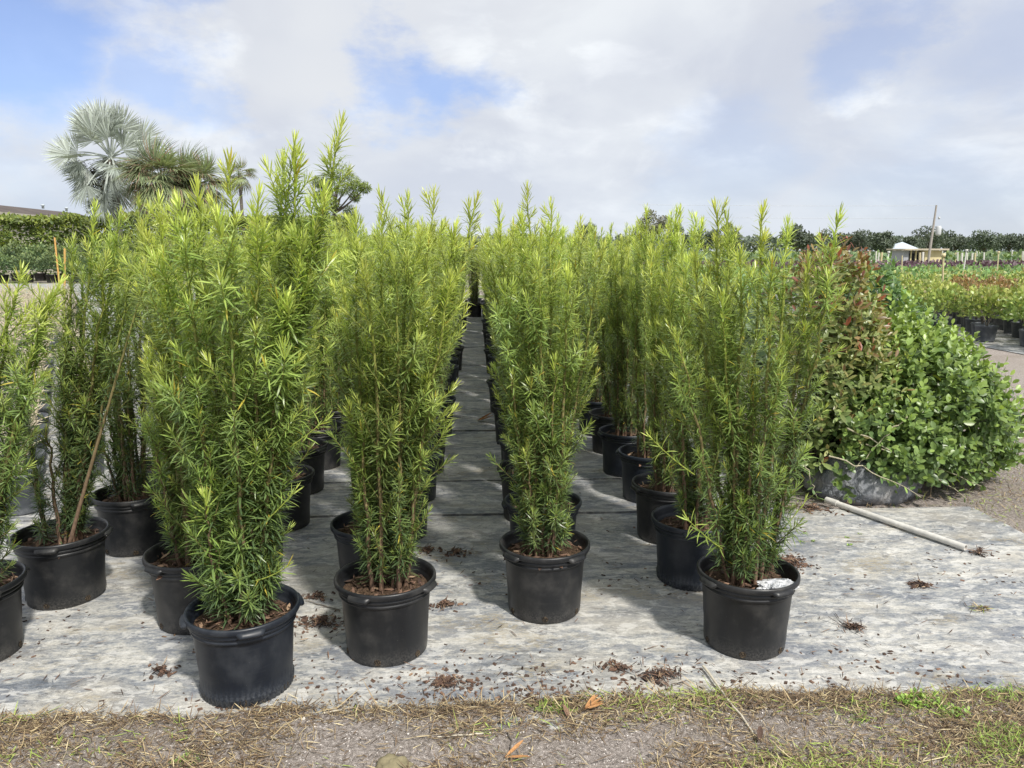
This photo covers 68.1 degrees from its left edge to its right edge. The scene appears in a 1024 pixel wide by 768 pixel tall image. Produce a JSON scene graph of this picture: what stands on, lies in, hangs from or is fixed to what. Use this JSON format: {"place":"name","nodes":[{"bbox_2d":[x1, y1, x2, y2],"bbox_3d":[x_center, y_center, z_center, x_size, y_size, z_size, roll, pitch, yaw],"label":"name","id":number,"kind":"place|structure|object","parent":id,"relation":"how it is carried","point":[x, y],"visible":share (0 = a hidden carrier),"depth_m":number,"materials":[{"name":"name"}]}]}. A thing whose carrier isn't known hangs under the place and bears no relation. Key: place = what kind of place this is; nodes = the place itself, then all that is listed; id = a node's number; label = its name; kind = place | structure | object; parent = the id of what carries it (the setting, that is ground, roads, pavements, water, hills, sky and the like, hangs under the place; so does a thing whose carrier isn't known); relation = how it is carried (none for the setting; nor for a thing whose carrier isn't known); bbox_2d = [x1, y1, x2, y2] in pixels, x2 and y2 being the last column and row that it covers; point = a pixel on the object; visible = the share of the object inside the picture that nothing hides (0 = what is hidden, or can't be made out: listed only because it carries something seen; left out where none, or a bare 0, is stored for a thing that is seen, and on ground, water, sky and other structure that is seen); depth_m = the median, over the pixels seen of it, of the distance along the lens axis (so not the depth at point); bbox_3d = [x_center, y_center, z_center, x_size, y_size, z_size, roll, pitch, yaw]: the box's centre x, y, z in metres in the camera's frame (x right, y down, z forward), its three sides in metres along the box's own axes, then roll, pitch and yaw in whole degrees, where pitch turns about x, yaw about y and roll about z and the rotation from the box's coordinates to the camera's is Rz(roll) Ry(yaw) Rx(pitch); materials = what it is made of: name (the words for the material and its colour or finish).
{"place":"outdoors","nodes":[
{"label":"outdoors","id":0,"kind":"place"},
{"bbox_2d":[0,204,95,272],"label":"building","id":1,"kind":"structure","parent":0,"point":[21,211],"depth_m":62.85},
{"bbox_2d":[0,251,1023,767],"bbox_3d":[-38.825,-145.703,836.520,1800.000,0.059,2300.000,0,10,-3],"label":"ground","id":2,"kind":"structure","parent":0,"point":[406,741],"depth_m":2.67,"materials":[{"name":"soil"}]},
{"bbox_2d":[0,252,19,282],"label":"potted shrub","id":3,"kind":"object","parent":2,"relation":"on","point":[4,259],"visible":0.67,"depth_m":40.17,"materials":[{"name":"green plant"}]},
{"bbox_2d":[0,239,34,280],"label":"potted shrub","id":4,"kind":"object","parent":2,"relation":"on","point":[8,248],"visible":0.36,"depth_m":42.35,"materials":[{"name":"green plant"}]},
{"bbox_2d":[6,252,42,282],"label":"potted shrub","id":5,"kind":"object","parent":2,"relation":"on","point":[22,257],"visible":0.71,"depth_m":40.04,"materials":[{"name":"green plant"}]},
{"bbox_2d":[18,242,51,280],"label":"potted shrub","id":6,"kind":"object","parent":2,"relation":"on","point":[39,248],"visible":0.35,"depth_m":42.40,"materials":[{"name":"green plant"}]},
{"bbox_2d":[31,250,66,282],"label":"potted shrub","id":7,"kind":"object","parent":2,"relation":"on","point":[39,264],"visible":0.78,"depth_m":40.06,"materials":[{"name":"green plant"}]},
{"bbox_2d":[40,97,162,280],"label":"silver palm","id":8,"kind":"object","parent":2,"relation":"on","point":[85,118],"visible":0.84,"depth_m":42.00,"materials":[{"name":"grey plant"}]},
{"bbox_2d":[0,283,222,300],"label":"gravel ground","id":9,"kind":"structure","parent":2,"relation":"on","point":[49,285],"depth_m":35.05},
{"bbox_2d":[102,128,209,280],"bbox_3d":[-18.513,-9.317,40.199,5.168,8.015,4.881,0,10,-3],"label":"fan palm","id":10,"kind":"object","parent":2,"relation":"on","point":[162,160],"visible":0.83,"depth_m":38.98,"materials":[{"name":"green plant"}]},
{"bbox_2d":[0,211,353,276],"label":"hedge","id":11,"kind":"object","parent":2,"relation":"on","point":[62,221],"visible":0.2,"depth_m":47.38,"materials":[{"name":"green plant"}]},
{"bbox_2d":[153,142,241,276],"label":"fan palm","id":12,"kind":"object","parent":2,"relation":"on","point":[210,180],"visible":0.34,"depth_m":41.17,"materials":[{"name":"green plant"}]},
{"bbox_2d":[221,155,258,247],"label":"fan palm","id":13,"kind":"object","parent":2,"relation":"on","point":[244,181],"visible":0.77,"depth_m":71.64,"materials":[{"name":"green plant"}]},
{"bbox_2d":[54,347,485,367],"bbox_3d":[-6.081,-0.429,12.141,14.950,0.024,2.207,0,10,-3],"label":"ground cloth","id":14,"kind":"object","parent":2,"relation":"on","point":[473,355],"visible":0.07,"depth_m":12.26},
{"bbox_2d":[82,306,482,320],"bbox_3d":[-6.501,-2.019,21.182,14.950,0.020,5.028,0,10,-3],"label":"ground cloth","id":15,"kind":"object","parent":2,"relation":"on","point":[481,317],"visible":0.02,"depth_m":19.69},
{"bbox_2d":[466,238,482,316],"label":"potted podocarpus","id":16,"kind":"object","parent":15,"relation":"on","point":[476,310],"visible":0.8,"depth_m":19.48,"materials":[{"name":"plant"}]},
{"bbox_2d":[85,319,482,334],"bbox_3d":[-6.311,-1.304,17.100,14.950,0.025,3.326,0,10,-3],"label":"ground cloth","id":17,"kind":"object","parent":2,"relation":"on","point":[474,325],"visible":0.03,"depth_m":17.11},
{"bbox_2d":[90,333,483,348],"bbox_3d":[-6.183,-0.812,14.346,14.950,0.021,2.327,0,10,-3],"label":"ground cloth","id":18,"kind":"object","parent":2,"relation":"on","point":[473,339],"visible":0.04,"depth_m":14.44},
{"bbox_2d":[1,393,647,435],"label":"ground cloth","id":19,"kind":"object","parent":2,"relation":"on","point":[474,409],"visible":0.05,"depth_m":7.92,"materials":[{"name":"fabric"}]},
{"bbox_2d":[316,212,369,401],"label":"potted podocarpus","id":20,"kind":"object","parent":19,"relation":"on","point":[341,229],"visible":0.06,"depth_m":6.99,"materials":[{"name":"plant"}]},
{"bbox_2d":[400,222,455,425],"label":"potted podocarpus","id":21,"kind":"object","parent":19,"relation":"on","point":[445,416],"visible":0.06,"depth_m":6.23,"materials":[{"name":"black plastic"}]},
{"bbox_2d":[412,217,458,395],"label":"potted podocarpus","id":22,"kind":"object","parent":19,"relation":"on","point":[446,382],"visible":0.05,"depth_m":7.58,"materials":[{"name":"plant"}]},
{"bbox_2d":[480,227,516,412],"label":"potted podocarpus","id":23,"kind":"object","parent":19,"relation":"on","point":[490,381],"visible":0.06,"depth_m":7.94,"materials":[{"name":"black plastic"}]},
{"bbox_2d":[566,224,605,403],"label":"potted podocarpus","id":24,"kind":"object","parent":19,"relation":"on","point":[582,270],"visible":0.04,"depth_m":8.18,"materials":[{"name":"plant"}]},
{"bbox_2d":[572,237,619,418],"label":"potted podocarpus","id":25,"kind":"object","parent":19,"relation":"on","point":[587,246],"visible":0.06,"depth_m":7.60,"materials":[{"name":"plant"}]},
{"bbox_2d":[51,364,629,396],"bbox_3d":[-3.233,-0.066,10.102,9.450,0.020,2.245,0,10,-3],"label":"ground cloth","id":26,"kind":"object","parent":2,"relation":"on","point":[473,378],"visible":0.09,"depth_m":9.98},
{"bbox_2d":[310,161,371,240],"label":"pine tree","id":27,"kind":"object","parent":2,"relation":"on","point":[356,197],"visible":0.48,"depth_m":52.45,"materials":[{"name":"green plant"}]},
{"bbox_2d":[0,430,725,486],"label":"ground cloth","id":28,"kind":"object","parent":2,"relation":"on","point":[470,449],"visible":0.12,"depth_m":6.15,"materials":[{"name":"fabric"}]},
{"bbox_2d":[281,229,344,470],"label":"potted podocarpus","id":29,"kind":"object","parent":28,"relation":"on","point":[332,456],"visible":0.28,"depth_m":5.90,"materials":[{"name":"plant"}]},
{"bbox_2d":[308,229,356,446],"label":"potted podocarpus","id":30,"kind":"object","parent":28,"relation":"on","point":[336,414],"visible":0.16,"depth_m":6.58,"materials":[{"name":"plant"}]},
{"bbox_2d":[392,218,452,474],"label":"potted podocarpus","id":31,"kind":"object","parent":28,"relation":"on","point":[434,284],"visible":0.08,"depth_m":5.67,"materials":[{"name":"plant"}]},
{"bbox_2d":[401,237,461,433],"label":"potted podocarpus","id":32,"kind":"object","parent":28,"relation":"on","point":[452,398],"visible":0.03,"depth_m":6.99,"materials":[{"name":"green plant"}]},
{"bbox_2d":[481,224,534,441],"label":"potted podocarpus","id":33,"kind":"object","parent":28,"relation":"on","point":[495,408],"visible":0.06,"depth_m":6.65,"materials":[{"name":"plant"}]},
{"bbox_2d":[489,237,548,460],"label":"potted podocarpus","id":34,"kind":"object","parent":28,"relation":"on","point":[499,424],"visible":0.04,"depth_m":5.96,"materials":[{"name":"plant"}]},
{"bbox_2d":[497,227,565,460],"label":"potted podocarpus","id":35,"kind":"object","parent":28,"relation":"on","point":[506,453],"visible":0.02,"depth_m":5.39,"materials":[{"name":"plant"}]},
{"bbox_2d":[573,219,634,435],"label":"potted podocarpus","id":36,"kind":"object","parent":28,"relation":"on","point":[593,403],"visible":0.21,"depth_m":6.94,"materials":[{"name":"plant"}]},
{"bbox_2d":[583,225,632,453],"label":"potted podocarpus","id":37,"kind":"object","parent":28,"relation":"on","point":[600,417],"visible":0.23,"depth_m":6.32,"materials":[{"name":"plant"}]},
{"bbox_2d":[595,230,656,476],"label":"potted podocarpus","id":38,"kind":"object","parent":28,"relation":"on","point":[616,435],"visible":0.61,"depth_m":5.68,"materials":[{"name":"plant"}]},
{"bbox_2d":[9,478,772,521],"bbox_3d":[-3.004,0.801,5.156,9.450,0.023,0.758,0,10,-3],"label":"ground cloth","id":39,"kind":"object","parent":2,"relation":"on","point":[486,497],"visible":0.2,"depth_m":5.22,"materials":[{"name":"fabric"}]},
{"bbox_2d":[108,221,197,493],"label":"potted podocarpus","id":40,"kind":"object","parent":39,"relation":"on","point":[162,459],"visible":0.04,"depth_m":4.71,"materials":[{"name":"plant"}]},
{"bbox_2d":[260,246,327,494],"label":"potted podocarpus","id":41,"kind":"object","parent":39,"relation":"on","point":[316,460],"visible":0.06,"depth_m":5.33,"materials":[{"name":"plant"}]},
{"bbox_2d":[374,214,441,501],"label":"potted podocarpus","id":42,"kind":"object","parent":39,"relation":"on","point":[432,496],"visible":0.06,"depth_m":5.10,"materials":[{"name":"plant"}]},
{"bbox_2d":[616,203,685,502],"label":"potted podocarpus","id":43,"kind":"object","parent":39,"relation":"on","point":[634,458],"visible":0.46,"depth_m":5.06,"materials":[{"name":"plant"}]},
{"bbox_2d":[376,753,413,767],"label":"rock","id":44,"kind":"object","parent":2,"relation":"on","point":[388,760],"visible":1,"depth_m":2.50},
{"bbox_2d":[0,507,1023,744],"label":"ground cloth","id":45,"kind":"object","parent":2,"relation":"on","point":[626,623],"visible":0.59,"depth_m":3.43,"materials":[{"name":"fabric"}]},
{"bbox_2d":[1,408,43,516],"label":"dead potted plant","id":46,"kind":"object","parent":45,"relation":"on","point":[23,510],"visible":0.1,"depth_m":4.87,"materials":[{"name":"plant"}]},
{"bbox_2d":[0,259,71,661],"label":"potted podocarpus","id":47,"kind":"object","parent":45,"relation":"on","point":[13,574],"visible":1,"depth_m":3.04,"materials":[{"name":"plant"}]},
{"bbox_2d":[2,197,177,609],"bbox_3d":[-1.997,0.096,3.614,0.893,1.934,0.460,0,10,-3],"label":"potted podocarpus","id":48,"kind":"object","parent":45,"relation":"on","point":[61,555],"visible":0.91,"depth_m":3.57,"materials":[{"name":"plant"}]},
{"bbox_2d":[74,191,178,556],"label":"potted podocarpus","id":49,"kind":"object","parent":45,"relation":"on","point":[123,509],"visible":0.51,"depth_m":4.22,"materials":[{"name":"plant"}]},
{"bbox_2d":[117,186,234,634],"bbox_3d":[-1.454,0.125,3.362,0.466,1.962,0.448,0,10,-3],"label":"potted podocarpus","id":50,"kind":"object","parent":45,"relation":"on","point":[164,562],"visible":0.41,"depth_m":3.31,"materials":[{"name":"plant"}]},
{"bbox_2d":[180,202,287,561],"bbox_3d":[-1.448,0.035,3.950,0.551,1.943,0.512,-6,12,-30],"label":"potted podocarpus","id":51,"kind":"object","parent":45,"relation":"on","point":[219,253],"visible":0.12,"depth_m":3.90,"materials":[{"name":"green plant"}]},
{"bbox_2d":[114,110,355,708],"bbox_3d":[-0.977,0.118,2.797,0.784,2.181,0.599,7,12,34],"label":"potted podocarpus","id":52,"kind":"object","parent":45,"relation":"on","point":[237,618],"visible":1,"depth_m":2.76,"materials":[{"name":"plant"}]},
{"bbox_2d":[230,212,314,531],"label":"potted podocarpus","id":53,"kind":"object","parent":45,"relation":"on","point":[300,515],"visible":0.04,"depth_m":4.63,"materials":[{"name":"plant"}]},
{"bbox_2d":[294,608,343,639],"bbox_3d":[-0.869,1.097,3.442,0.345,0.055,0.324,9,13,41],"label":"debris pile","id":54,"kind":"object","parent":45,"relation":"on","point":[318,619],"visible":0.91,"depth_m":3.48,"materials":[{"name":"brown plant"}]},
{"bbox_2d":[323,212,423,568],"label":"potted podocarpus","id":55,"kind":"object","parent":45,"relation":"on","point":[342,526],"visible":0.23,"depth_m":3.68,"materials":[{"name":"plant"}]},
{"bbox_2d":[332,235,435,541],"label":"potted podocarpus","id":56,"kind":"object","parent":45,"relation":"on","point":[433,482],"visible":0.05,"depth_m":4.36,"materials":[{"name":"plant"}]},
{"bbox_2d":[326,184,483,666],"bbox_3d":[-0.433,0.177,3.118,0.678,1.954,0.454,0,10,-3],"label":"potted podocarpus","id":57,"kind":"object","parent":45,"relation":"on","point":[385,596],"visible":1,"depth_m":3.08,"materials":[{"name":"plant"}]},
{"bbox_2d":[397,669,481,697],"bbox_3d":[-0.285,1.164,3.022,0.303,0.059,0.214,3,10,16],"label":"debris pile","id":58,"kind":"object","parent":45,"relation":"on","point":[444,681],"visible":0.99,"depth_m":2.99,"materials":[{"name":"brown plant"}]},
{"bbox_2d":[0,467,1022,711],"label":"bark litter","id":59,"kind":"object","parent":45,"relation":"on","point":[478,683],"visible":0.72,"depth_m":3.05,"materials":[{"name":"wood"}]},
{"bbox_2d":[486,211,576,520],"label":"potted podocarpus","id":60,"kind":"object","parent":45,"relation":"on","point":[506,490],"visible":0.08,"depth_m":4.73,"materials":[{"name":"plant"}]},
{"bbox_2d":[474,180,611,623],"bbox_3d":[0.139,0.094,3.446,0.644,1.996,0.476,0,10,-3],"label":"potted podocarpus","id":61,"kind":"object","parent":45,"relation":"on","point":[544,557],"visible":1,"depth_m":3.42,"materials":[{"name":"plant"}]},
{"bbox_2d":[496,225,605,530],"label":"potted podocarpus","id":62,"kind":"object","parent":45,"relation":"on","point":[576,499],"visible":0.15,"depth_m":3.96,"materials":[{"name":"plant"}]},
{"bbox_2d":[595,659,641,679],"bbox_3d":[0.424,1.152,3.121,0.188,0.033,0.143,-9,14,-43],"label":"debris pile","id":63,"kind":"object","parent":45,"relation":"on","point":[616,666],"visible":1,"depth_m":3.10,"materials":[{"name":"brown plant"}]},
{"bbox_2d":[620,657,702,687],"bbox_3d":[0.623,1.161,3.066,0.378,0.070,0.249,0,10,-3],"label":"dried weed","id":64,"kind":"object","parent":45,"relation":"on","point":[660,671],"visible":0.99,"depth_m":3.04,"materials":[{"name":"brown plant"}]},
{"bbox_2d":[630,210,709,543],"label":"potted podocarpus","id":65,"kind":"object","parent":45,"relation":"on","point":[653,490],"visible":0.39,"depth_m":4.37,"materials":[{"name":"plant"}]},
{"bbox_2d":[645,231,760,591],"bbox_3d":[0.913,0.140,3.789,0.545,1.795,0.509,0,10,-3],"label":"potted podocarpus","id":66,"kind":"object","parent":45,"relation":"on","point":[679,554],"visible":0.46,"depth_m":3.78,"materials":[{"name":"plant"}]},
{"bbox_2d":[642,196,848,659],"bbox_3d":[0.949,0.189,3.162,0.871,1.911,0.462,0,10,-3],"label":"potted podocarpus","id":67,"kind":"object","parent":45,"relation":"on","point":[744,618],"visible":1,"depth_m":3.13,"materials":[{"name":"plant"}]},
{"bbox_2d":[757,578,798,589],"bbox_3d":[1.114,0.847,3.176,0.176,0.052,0.128,3,10,14],"label":"crumpled plastic","id":68,"kind":"object","parent":67,"relation":"on","point":[774,583],"visible":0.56,"depth_m":3.16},
{"bbox_2d":[824,497,967,550],"bbox_3d":[2.358,0.859,4.726,0.045,0.045,0.951,-5,11,-28],"label":"pvc pipe","id":69,"kind":"object","parent":45,"relation":"on","point":[907,527],"visible":1,"depth_m":4.66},
{"bbox_2d":[0,669,1023,767],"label":"dry grass litter","id":70,"kind":"object","parent":2,"relation":"on","point":[963,738],"visible":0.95,"depth_m":2.71,"materials":[{"name":"plant"}]},
{"bbox_2d":[0,690,1023,767],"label":"sand crumbs","id":71,"kind":"object","parent":2,"relation":"on","point":[520,735],"visible":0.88,"depth_m":2.66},
{"bbox_2d":[99,233,1023,252],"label":"tree line","id":72,"kind":"object","parent":2,"relation":"on","point":[746,241],"visible":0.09,"depth_m":234.40,"materials":[{"name":"plant"}]},
{"bbox_2d":[630,209,671,245],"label":"pale tree","id":73,"kind":"object","parent":2,"relation":"on","point":[661,220],"visible":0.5,"depth_m":136.83,"materials":[{"name":"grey plant"}]},
{"bbox_2d":[594,271,805,403],"bbox_3d":[2.055,-1.664,15.146,1.960,1.231,16.034,0,10,-3],"label":"planting","id":74,"kind":"object","parent":2,"relation":"on","point":[761,352],"visible":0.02,"depth_m":7.64,"materials":[{"name":"green plant"}]},
{"bbox_2d":[565,249,1023,262],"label":"planting","id":75,"kind":"object","parent":2,"relation":"on","point":[991,254],"visible":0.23,"depth_m":95.25,"materials":[{"name":"green plant"}]},
{"bbox_2d":[779,223,815,251],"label":"oak tree","id":76,"kind":"object","parent":2,"relation":"on","point":[801,240],"visible":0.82,"depth_m":148.70,"materials":[{"name":"green plant"}]},
{"bbox_2d":[626,262,1023,297],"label":"green planting","id":77,"kind":"object","parent":2,"relation":"on","point":[1006,268],"visible":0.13,"depth_m":33.88,"materials":[{"name":"green plant"}]},
{"bbox_2d":[632,259,1023,275],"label":"purple planting","id":78,"kind":"object","parent":2,"relation":"on","point":[984,263],"visible":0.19,"depth_m":57.16,"materials":[{"name":"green plant"}]},
{"bbox_2d":[761,228,914,486],"bbox_3d":[2.261,-0.166,5.352,1.019,1.838,0.984,0,10,-3],"label":"red tipped shrub","id":79,"kind":"object","parent":2,"relation":"on","point":[858,327],"visible":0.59,"depth_m":5.11,"materials":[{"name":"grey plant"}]},
{"bbox_2d":[839,228,875,250],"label":"oak tree","id":80,"kind":"object","parent":2,"relation":"on","point":[859,240],"visible":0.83,"depth_m":190.85,"materials":[{"name":"green plant"}]},
{"bbox_2d":[694,415,1023,530],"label":"verge litter","id":81,"kind":"object","parent":2,"relation":"on","point":[973,495],"visible":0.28,"depth_m":5.28,"materials":[{"name":"brown plant"}]},
{"bbox_2d":[802,452,922,505],"bbox_3d":[2.474,0.678,5.369,0.795,0.476,0.559,0,10,-3],"label":"wrapped root ball","id":82,"kind":"object","parent":2,"relation":"on","point":[870,488],"visible":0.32,"depth_m":5.16,"materials":[{"name":"plastic"}]},
{"bbox_2d":[788,256,959,392],"bbox_3d":[2.912,-0.234,6.291,1.342,1.645,1.103,0,10,-3],"label":"round leaf shrub","id":83,"kind":"object","parent":2,"relation":"on","point":[897,289],"visible":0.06,"depth_m":6.00,"materials":[{"name":"green plant"}]},
{"bbox_2d":[729,287,1023,353],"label":"side cloth","id":84,"kind":"object","parent":2,"relation":"on","point":[1006,342],"depth_m":14.11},
{"bbox_2d":[730,266,1023,295],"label":"yellow planting","id":85,"kind":"object","parent":84,"relation":"on","point":[958,273],"visible":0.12,"depth_m":24.81,"materials":[{"name":"green plant"}]},
{"bbox_2d":[916,284,957,326],"bbox_3d":[9.048,-1.640,16.169,0.883,0.990,0.830,7,12,36],"label":"potted shrub","id":86,"kind":"object","parent":84,"relation":"on","point":[924,297],"visible":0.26,"depth_m":16.15,"materials":[{"name":"green plant"}]},
{"bbox_2d":[923,281,970,326],"bbox_3d":[8.863,-1.556,15.443,0.944,1.077,1.021,0,10,-3],"label":"potted shrub","id":87,"kind":"object","parent":84,"relation":"on","point":[931,298],"visible":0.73,"depth_m":15.27,"materials":[{"name":"green plant"}]},
{"bbox_2d":[955,283,1006,337],"bbox_3d":[9.144,-1.419,14.687,0.961,1.069,0.946,0,10,-3],"label":"potted shrub","id":88,"kind":"object","parent":84,"relation":"on","point":[973,288],"visible":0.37,"depth_m":14.69,"materials":[{"name":"green plant"}]},
{"bbox_2d":[957,285,1017,341],"bbox_3d":[8.918,-1.320,14.199,0.982,1.042,0.920,0,10,-3],"label":"potted shrub","id":89,"kind":"object","parent":84,"relation":"on","point":[988,332],"visible":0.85,"depth_m":14.11,"materials":[{"name":"green plant"}]},
{"bbox_2d":[997,279,1023,337],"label":"potted shrub","id":90,"kind":"object","parent":84,"relation":"on","point":[1016,326],"visible":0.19,"depth_m":14.82,"materials":[{"name":"green plant"}]},
{"bbox_2d":[1000,285,1023,346],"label":"potted shrub","id":91,"kind":"object","parent":84,"relation":"on","point":[1011,306],"visible":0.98,"depth_m":13.46,"materials":[{"name":"green plant"}]},
{"bbox_2d":[865,230,896,251],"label":"oak tree","id":92,"kind":"object","parent":2,"relation":"on","point":[884,241],"visible":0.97,"depth_m":139.96,"materials":[{"name":"green plant"}]},
{"bbox_2d":[795,288,1023,503],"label":"round leaf shrub","id":93,"kind":"object","parent":2,"relation":"on","point":[952,400],"visible":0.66,"depth_m":5.14,"materials":[{"name":"green plant"}]},
{"bbox_2d":[828,455,920,499],"bbox_3d":[2.384,0.616,4.974,0.627,0.302,0.066,0,10,-3],"label":"trailing branch","id":94,"kind":"object","parent":93,"relation":"attached to","point":[849,465],"visible":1,"depth_m":4.97,"materials":[{"name":"brown plant"}]},
{"bbox_2d":[886,249,948,262],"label":"shed","id":95,"kind":"structure","parent":2,"relation":"on","point":[912,254],"depth_m":74.85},
{"bbox_2d":[895,687,941,709],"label":"weed","id":96,"kind":"object","parent":2,"relation":"on","point":[898,697],"visible":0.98,"depth_m":2.85,"materials":[{"name":"green plant"}]},
{"bbox_2d":[911,226,954,248],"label":"oak tree","id":97,"kind":"object","parent":2,"relation":"on","point":[925,238],"visible":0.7,"depth_m":199.60,"materials":[{"name":"green plant"}]},
{"bbox_2d":[940,230,972,249],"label":"oak tree","id":98,"kind":"object","parent":2,"relation":"on","point":[959,243],"visible":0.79,"depth_m":211.20,"materials":[{"name":"green plant"}]},
{"bbox_2d":[965,230,1001,251],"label":"oak tree","id":99,"kind":"object","parent":2,"relation":"on","point":[986,243],"visible":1,"depth_m":201.07,"materials":[{"name":"green plant"}]},
{"bbox_2d":[967,719,1023,760],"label":"weed","id":100,"kind":"object","parent":2,"relation":"on","point":[1005,738],"visible":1,"depth_m":2.61,"materials":[{"name":"green plant"}]},
{"bbox_2d":[995,233,1023,251],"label":"oak tree","id":101,"kind":"object","parent":2,"relation":"on","point":[1006,241],"visible":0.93,"depth_m":206.59,"materials":[{"name":"green plant"}]},
{"bbox_2d":[0,0,1023,250],"label":"sky","id":102,"kind":"structure","parent":0,"point":[884,109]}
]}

